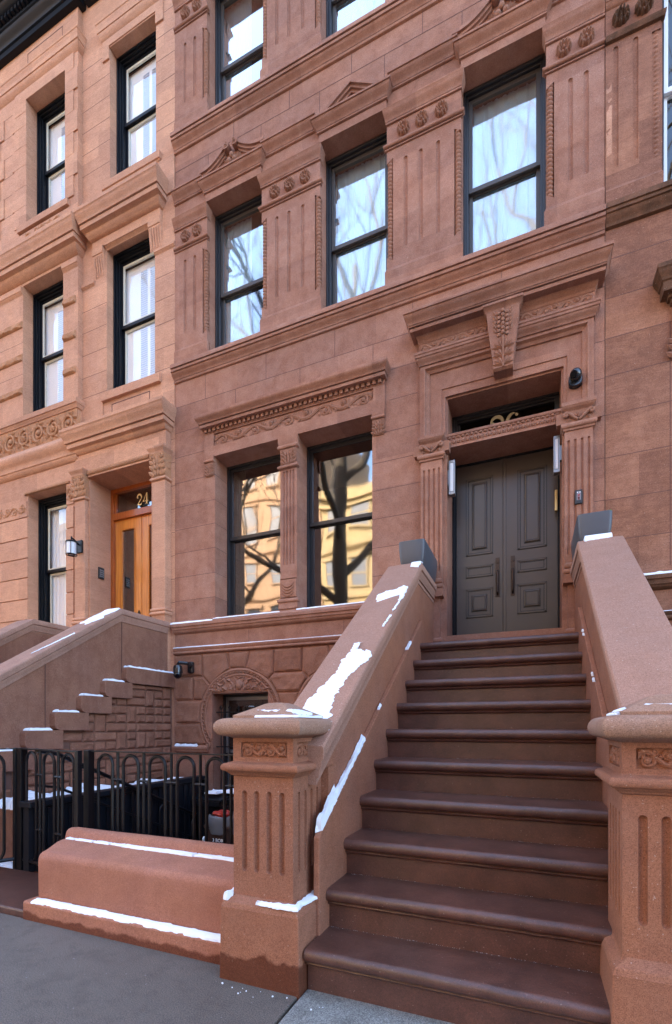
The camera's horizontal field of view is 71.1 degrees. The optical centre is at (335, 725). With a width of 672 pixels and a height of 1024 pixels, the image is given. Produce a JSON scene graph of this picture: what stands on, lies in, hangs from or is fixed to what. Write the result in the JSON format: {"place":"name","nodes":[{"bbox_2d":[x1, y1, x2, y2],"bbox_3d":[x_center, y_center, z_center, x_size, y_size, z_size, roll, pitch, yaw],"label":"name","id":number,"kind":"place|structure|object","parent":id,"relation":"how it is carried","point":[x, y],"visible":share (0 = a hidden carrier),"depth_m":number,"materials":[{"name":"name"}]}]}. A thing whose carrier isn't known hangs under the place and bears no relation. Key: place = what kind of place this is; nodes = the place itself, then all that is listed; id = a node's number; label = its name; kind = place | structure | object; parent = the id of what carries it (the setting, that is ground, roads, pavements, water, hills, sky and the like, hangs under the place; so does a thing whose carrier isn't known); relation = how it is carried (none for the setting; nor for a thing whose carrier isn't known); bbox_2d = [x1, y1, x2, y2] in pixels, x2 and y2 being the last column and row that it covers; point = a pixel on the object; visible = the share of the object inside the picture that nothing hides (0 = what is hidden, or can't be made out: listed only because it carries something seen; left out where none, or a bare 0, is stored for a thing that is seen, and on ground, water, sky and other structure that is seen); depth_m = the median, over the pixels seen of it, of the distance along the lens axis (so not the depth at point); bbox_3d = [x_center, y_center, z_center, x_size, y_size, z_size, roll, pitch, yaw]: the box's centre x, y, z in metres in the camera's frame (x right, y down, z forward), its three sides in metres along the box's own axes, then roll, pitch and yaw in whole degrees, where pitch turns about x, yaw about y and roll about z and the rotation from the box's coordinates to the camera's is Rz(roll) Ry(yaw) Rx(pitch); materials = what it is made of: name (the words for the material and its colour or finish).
{"place":"outdoors","nodes":[
{"label":"outdoors","id":0,"kind":"place"},
{"bbox_2d":[0,913,296,1023],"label":"sidewalk","id":1,"kind":"structure","parent":0,"point":[49,974],"depth_m":2.35,"materials":[{"name":"grey concrete"}]},
{"bbox_2d":[0,867,38,917],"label":"entrance slab","id":2,"kind":"structure","parent":1,"relation":"on","point":[18,888],"depth_m":3.61,"materials":[{"name":"brown stone"}]},
{"bbox_2d":[0,748,15,868],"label":"iron gate","id":3,"kind":"structure","parent":2,"relation":"on","point":[13,859],"depth_m":4.10,"materials":[{"name":"black metal"}]},
{"bbox_2d":[16,747,81,869],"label":"iron gate","id":4,"kind":"structure","parent":2,"relation":"on","point":[22,755],"depth_m":3.94,"materials":[{"name":"black metal"}]},
{"bbox_2d":[23,827,233,964],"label":"area wall","id":5,"kind":"structure","parent":2,"relation":"on","point":[182,891],"depth_m":2.94,"materials":[{"name":"brown stone"}]},
{"bbox_2d":[83,750,233,843],"bbox_3d":[-1.120,0.895,3.405,1.903,1.409,0.056,0,0,22],"label":"iron fence","id":6,"kind":"object","parent":2,"relation":"on","point":[88,788],"visible":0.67,"depth_m":3.52,"materials":[{"name":"black metal"}]},
{"bbox_2d":[213,536,671,1023],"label":"stoop","id":7,"kind":"object","parent":1,"relation":"on","point":[519,706],"visible":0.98,"depth_m":2.47,"materials":[{"name":"brown stone"}]},
{"bbox_2d":[399,539,436,581],"bbox_3d":[0.915,-1.782,5.183,0.273,0.265,0.738,0,0,22],"label":"planter","id":8,"kind":"object","parent":7,"relation":"on","point":[411,551],"visible":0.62,"depth_m":4.87,"materials":[{"name":"grey metal"}]},
{"bbox_2d":[571,509,611,559],"bbox_3d":[2.456,-1.786,4.547,0.278,0.273,0.738,0,0,22],"label":"planter","id":9,"kind":"object","parent":7,"relation":"on","point":[594,523],"visible":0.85,"depth_m":4.22,"materials":[{"name":"grey metal"}]},
{"bbox_2d":[278,989,453,1023],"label":"pavement","id":10,"kind":"structure","parent":0,"point":[337,1010],"depth_m":2.13,"materials":[{"name":"grey concrete"}]},
{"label":"areaway floor","id":11,"kind":"structure","parent":0,"visible":0},
{"bbox_2d":[0,809,12,857],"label":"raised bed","id":12,"kind":"object","parent":11,"relation":"on","point":[9,834],"depth_m":4.48,"materials":[{"name":"brown stone"}]},
{"bbox_2d":[19,775,204,871],"bbox_3d":[-2.224,1.252,5.159,0.150,1.195,2.400,0,0,22],"label":"ribbed enclosure","id":13,"kind":"object","parent":11,"relation":"on","point":[157,789],"visible":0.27,"depth_m":4.89,"materials":[{"name":"black metal"}]},
{"bbox_2d":[35,748,198,840],"bbox_3d":[-2.151,1.145,5.089,0.040,1.909,2.254,0,0,22],"label":"stair handrail","id":14,"kind":"object","parent":11,"relation":"on","point":[127,785],"visible":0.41,"depth_m":5.03,"materials":[{"name":"black metal"}]},
{"bbox_2d":[191,789,233,837],"bbox_3d":[-1.524,1.330,6.109,0.440,0.940,0.530,0,0,22],"label":"wheeled bin","id":15,"kind":"object","parent":11,"relation":"on","point":[215,802],"visible":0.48,"depth_m":5.94,"materials":[{"name":"black paint"}]},
{"bbox_2d":[202,810,233,843],"bbox_3d":[-1.299,1.377,5.530,0.452,0.845,0.423,0,0,22],"label":"trash bin","id":16,"kind":"object","parent":11,"relation":"on","point":[215,826],"visible":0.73,"depth_m":5.36,"materials":[{"name":"grey plastic"}]},
{"bbox_2d":[0,533,671,1009],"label":"snow","id":17,"kind":"structure","parent":11,"relation":"on","point":[320,701],"depth_m":3.00,"materials":[{"name":"white snow"}]},
{"bbox_2d":[170,0,613,800],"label":"brownstone house","id":18,"kind":"structure","parent":11,"relation":"on","point":[392,250],"depth_m":5.91,"materials":[{"name":"brown stone"}]},
{"bbox_2d":[173,661,193,678],"bbox_3d":[-2.192,-0.806,6.786,0.302,0.259,0.152,0,0,-35],"label":"wall lamp","id":19,"kind":"object","parent":18,"relation":"attached to","point":[177,670],"visible":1,"depth_m":6.72,"materials":[{"name":"black plastic"}]},
{"bbox_2d":[215,194,262,347],"bbox_3d":[-1.336,-6.445,6.904,0.924,2.246,0.183,0,0,22],"label":"window","id":20,"kind":"structure","parent":18,"relation":"in","point":[236,228],"depth_m":6.99,"materials":[{"name":"black"}]},
{"bbox_2d":[215,0,262,104],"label":"window","id":21,"kind":"structure","parent":18,"relation":"in","point":[238,23],"depth_m":6.95,"materials":[{"name":"black"}]},
{"bbox_2d":[223,694,267,800],"bbox_3d":[-1.223,0.335,6.922,0.915,1.596,0.183,0,0,22],"label":"window","id":22,"kind":"structure","parent":18,"relation":"in","point":[242,700],"depth_m":6.98,"materials":[{"name":"black"}]},
{"bbox_2d":[227,454,294,615],"bbox_3d":[-1.096,-2.718,6.913,1.078,2.311,0.183,0,0,22],"label":"window","id":23,"kind":"structure","parent":18,"relation":"in","point":[236,537],"depth_m":7.07,"materials":[{"name":"black"}]},
{"bbox_2d":[307,431,371,606],"bbox_3d":[0.112,-2.718,6.414,1.048,2.311,0.183,0,0,22],"label":"window","id":24,"kind":"structure","parent":18,"relation":"in","point":[363,438],"depth_m":6.52,"materials":[{"name":"black"}]},
{"bbox_2d":[326,0,384,37],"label":"window","id":25,"kind":"structure","parent":18,"relation":"in","point":[339,13],"depth_m":6.32,"materials":[{"name":"black"}]},
{"bbox_2d":[326,132,387,306],"bbox_3d":[0.318,-6.445,6.221,0.904,2.246,0.183,0,0,22],"label":"window","id":26,"kind":"structure","parent":18,"relation":"in","point":[357,178],"depth_m":6.30,"materials":[{"name":"black"}]},
{"bbox_2d":[448,460,455,497],"bbox_3d":[1.363,-2.930,5.582,0.100,0.403,0.084,0,0,22],"label":"wall sconce","id":27,"kind":"object","parent":18,"relation":"attached to","point":[452,478],"depth_m":5.54,"materials":[{"name":"white glass"}]},
{"bbox_2d":[457,459,502,634],"bbox_3d":[1.779,-2.053,5.842,0.554,2.425,0.122,0,0,22],"label":"door","id":28,"kind":"structure","parent":18,"relation":"in","point":[479,486],"depth_m":5.84,"materials":[{"name":"grey paint"}]},
{"bbox_2d":[463,53,545,255],"bbox_3d":[1.973,-6.445,5.538,0.904,2.246,0.183,0,0,22],"label":"window","id":29,"kind":"structure","parent":18,"relation":"in","point":[504,119],"depth_m":5.58,"materials":[{"name":"black"}]},
{"bbox_2d":[452,391,559,432],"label":"transom window","id":30,"kind":"structure","parent":18,"relation":"in","point":[498,412],"depth_m":5.66,"materials":[{"name":"black glass"}]},
{"bbox_2d":[503,449,557,631],"bbox_3d":[2.316,-2.053,5.620,0.604,2.425,0.122,0,0,22],"label":"door","id":31,"kind":"structure","parent":18,"relation":"in","point":[530,519],"depth_m":5.62,"materials":[{"name":"grey paint"}]},
{"bbox_2d":[555,490,557,512],"bbox_3d":[2.545,-2.600,5.441,0.028,0.240,0.060,0,0,22],"label":"door plaque","id":32,"kind":"object","parent":18,"relation":"attached to","point":[556,500],"depth_m":5.41,"materials":[{"name":"gold metal"}]},
{"bbox_2d":[553,435,561,475],"bbox_3d":[2.427,-2.958,5.143,0.092,0.398,0.084,0,0,22],"label":"wall sconce","id":33,"kind":"object","parent":18,"relation":"attached to","point":[557,453],"depth_m":5.12,"materials":[{"name":"white glass"}]},
{"bbox_2d":[568,367,582,389],"bbox_3d":[2.507,-3.654,4.919,0.132,0.167,0.149,0,0,22],"label":"security camera","id":34,"kind":"object","parent":18,"relation":"attached to","point":[575,379],"visible":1,"depth_m":4.92,"materials":[{"name":"black plastic"}]},
{"bbox_2d":[575,489,581,504],"bbox_3d":[2.532,-2.393,4.908,0.070,0.145,0.035,0,0,22],"label":"intercom","id":35,"kind":"object","parent":18,"relation":"attached to","point":[578,496],"visible":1,"depth_m":4.90,"materials":[{"name":"grey metal"}]},
{"bbox_2d":[605,0,671,625],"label":"brownstone house","id":36,"kind":"structure","parent":11,"relation":"on","point":[638,277],"depth_m":4.78,"materials":[{"name":"brown stone"}]},
{"bbox_2d":[662,0,671,181],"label":"window","id":37,"kind":"structure","parent":36,"relation":"in","point":[666,91],"depth_m":4.81,"materials":[{"name":"black paint"}]},
{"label":"path","id":38,"kind":"structure","parent":0,"visible":0},
{"bbox_2d":[0,609,174,798],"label":"stoop","id":39,"kind":"object","parent":38,"relation":"on","point":[132,711],"visible":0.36,"depth_m":5.88,"materials":[{"name":"brown stone"}]},
{"bbox_2d":[0,0,176,776],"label":"brownstone house","id":40,"kind":"structure","parent":38,"relation":"on","point":[88,409],"depth_m":7.74,"materials":[{"name":"brown stone"}]},
{"bbox_2d":[33,280,62,411],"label":"window","id":41,"kind":"structure","parent":40,"relation":"in","point":[47,323],"depth_m":8.41,"materials":[{"name":"clear glass"}]},
{"bbox_2d":[37,93,64,214],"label":"window","id":42,"kind":"structure","parent":40,"relation":"in","point":[50,142],"depth_m":8.37,"materials":[{"name":"clear glass"}]},
{"bbox_2d":[38,493,66,625],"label":"window","id":43,"kind":"structure","parent":40,"relation":"in","point":[52,593],"depth_m":8.37,"materials":[{"name":"black paint"}]},
{"bbox_2d":[65,536,82,556],"bbox_3d":[-4.152,-2.845,7.481,0.170,0.309,0.312,0,0,12],"label":"wall lantern","id":44,"kind":"object","parent":40,"relation":"attached to","point":[73,547],"depth_m":7.40,"materials":[{"name":"white glass"}]},
{"bbox_2d":[98,567,103,579],"bbox_3d":[-3.897,-2.535,7.814,0.031,0.190,0.110,0,0,22],"label":"keypad","id":45,"kind":"object","parent":40,"relation":"attached to","point":[100,573],"visible":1,"depth_m":7.79,"materials":[{"name":"grey metal"}]},
{"bbox_2d":[116,516,141,613],"bbox_3d":[-3.489,-2.165,7.939,0.580,2.656,0.057,0,0,22],"label":"door","id":46,"kind":"structure","parent":40,"relation":"in","point":[128,531],"depth_m":7.94,"materials":[{"name":"brown wood"}]},
{"bbox_2d":[113,238,154,388],"bbox_3d":[-3.143,-6.515,7.586,1.010,2.345,0.185,0,0,22],"label":"window","id":47,"kind":"structure","parent":40,"relation":"in","point":[133,289],"depth_m":7.70,"materials":[{"name":"glass"}]},
{"bbox_2d":[116,31,155,174],"bbox_3d":[-3.101,-9.787,7.569,0.960,2.190,0.185,0,0,22],"label":"window","id":48,"kind":"structure","parent":40,"relation":"in","point":[136,93],"depth_m":7.67,"materials":[{"name":"clear glass"}]},
{"bbox_2d":[138,514,151,616],"bbox_3d":[-3.005,-2.165,7.709,0.700,2.656,0.112,0,0,22],"label":"door","id":49,"kind":"structure","parent":40,"relation":"in","point":[146,519],"depth_m":7.77,"materials":[{"name":"brown wood"}]}
]}

